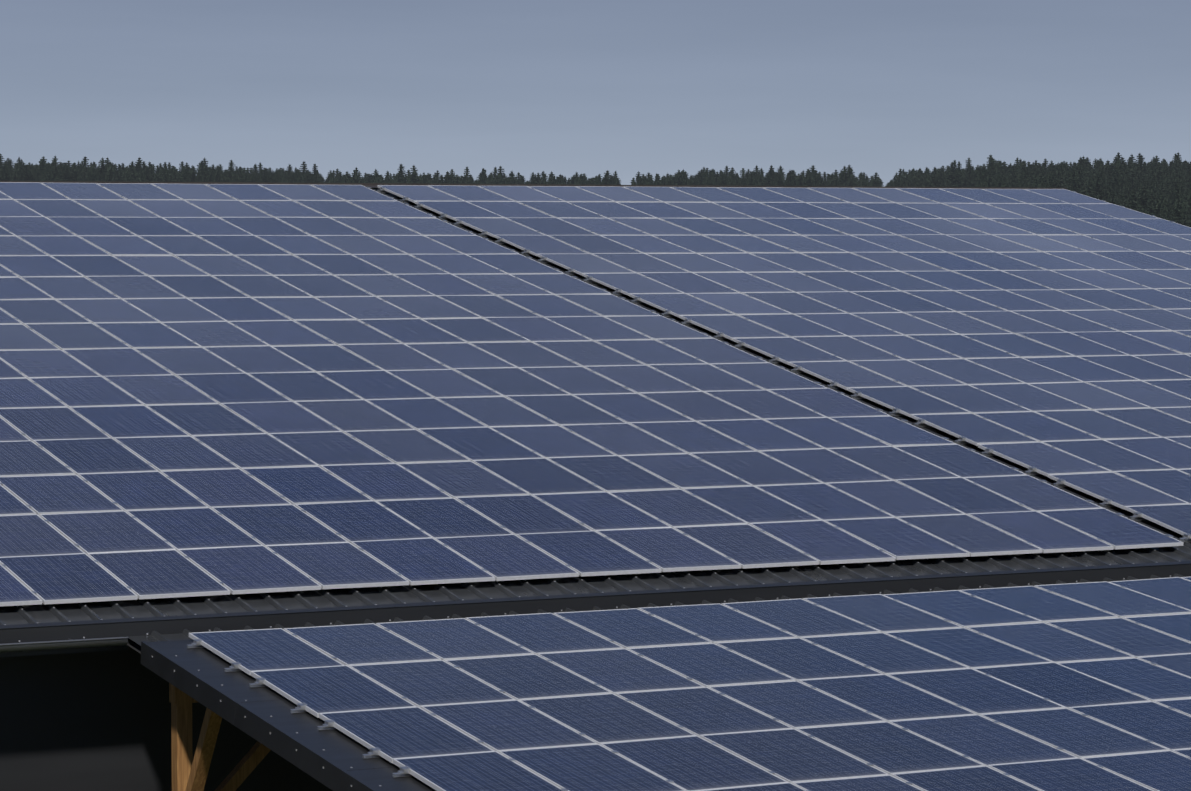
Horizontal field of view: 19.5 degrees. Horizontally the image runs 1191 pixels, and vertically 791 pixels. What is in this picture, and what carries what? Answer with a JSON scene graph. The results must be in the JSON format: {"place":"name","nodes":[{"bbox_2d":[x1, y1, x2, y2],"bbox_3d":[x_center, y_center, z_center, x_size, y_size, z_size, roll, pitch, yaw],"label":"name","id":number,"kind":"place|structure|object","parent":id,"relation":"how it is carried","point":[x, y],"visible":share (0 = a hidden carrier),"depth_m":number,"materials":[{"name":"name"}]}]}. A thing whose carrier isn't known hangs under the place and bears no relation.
{"place":"outdoors","nodes":[
{"label":"outdoors","id":0,"kind":"place"},
{"bbox_2d":[0,0,1190,186],"label":"sky","id":1,"kind":"structure","parent":0,"point":[590,88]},
{"bbox_3d":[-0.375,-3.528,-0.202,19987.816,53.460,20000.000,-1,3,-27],"label":"ground","id":2,"kind":"structure","parent":0,"visible":0},
{"bbox_2d":[0,649,332,790],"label":"barn walls","id":3,"kind":"structure","parent":2,"relation":"on","point":[92,721],"depth_m":35.62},
{"bbox_2d":[0,188,1190,624],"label":"roof sheet","id":4,"kind":"object","parent":3,"relation":"on","point":[336,598],"visible":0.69,"depth_m":38.05,"materials":[{"name":"black metal"}]},
{"bbox_2d":[0,181,1067,189],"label":"roof ridge cap","id":5,"kind":"object","parent":4,"relation":"on","point":[372,185],"visible":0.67,"depth_m":64.72,"materials":[{"name":"black metal"}]},
{"bbox_2d":[0,182,1183,605],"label":"solar panels","id":6,"kind":"object","parent":4,"relation":"on","point":[230,388],"visible":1,"depth_m":44.18,"materials":[{"name":"blue glass"}]},
{"bbox_2d":[0,561,1190,656],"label":"barn eave flashing","id":7,"kind":"object","parent":4,"relation":"attached to","point":[37,632],"visible":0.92,"depth_m":36.84,"materials":[{"name":"black metal"}]},
{"bbox_2d":[0,637,127,652],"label":"barn gutter","id":8,"kind":"object","parent":7,"relation":"attached to","point":[61,644],"visible":1,"depth_m":34.25,"materials":[{"name":"grey metal"}]},
{"bbox_2d":[377,185,1190,541],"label":"solar panels","id":9,"kind":"object","parent":4,"relation":"on","point":[1041,331],"visible":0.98,"depth_m":56.54,"materials":[{"name":"blue glass"}]},
{"bbox_2d":[169,683,270,790],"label":"wooden post","id":10,"kind":"object","parent":2,"relation":"on","point":[189,773],"visible":0.1,"depth_m":34.13,"materials":[{"name":"brown wood"}]},
{"bbox_2d":[126,574,1190,789],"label":"roof","id":11,"kind":"structure","parent":10,"relation":"on","point":[155,636],"depth_m":36.59,"materials":[{"name":"black metal"}]},
{"bbox_2d":[140,640,435,790],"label":"roof edge trim","id":12,"kind":"structure","parent":11,"relation":"on","point":[333,760],"depth_m":31.57,"materials":[{"name":"grey metal"}]},
{"bbox_2d":[187,577,1190,790],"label":"solar panels","id":13,"kind":"object","parent":11,"relation":"on","point":[1085,686],"visible":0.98,"depth_m":33.20,"materials":[{"name":"blue glass"}]},
{"bbox_2d":[0,152,1190,226],"bbox_3d":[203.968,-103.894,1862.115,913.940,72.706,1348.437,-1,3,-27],"label":"forest trees","id":14,"kind":"object","parent":2,"relation":"on","point":[1156,188],"visible":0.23,"depth_m":2114.56,"materials":[{"name":"green plant"}]}
]}

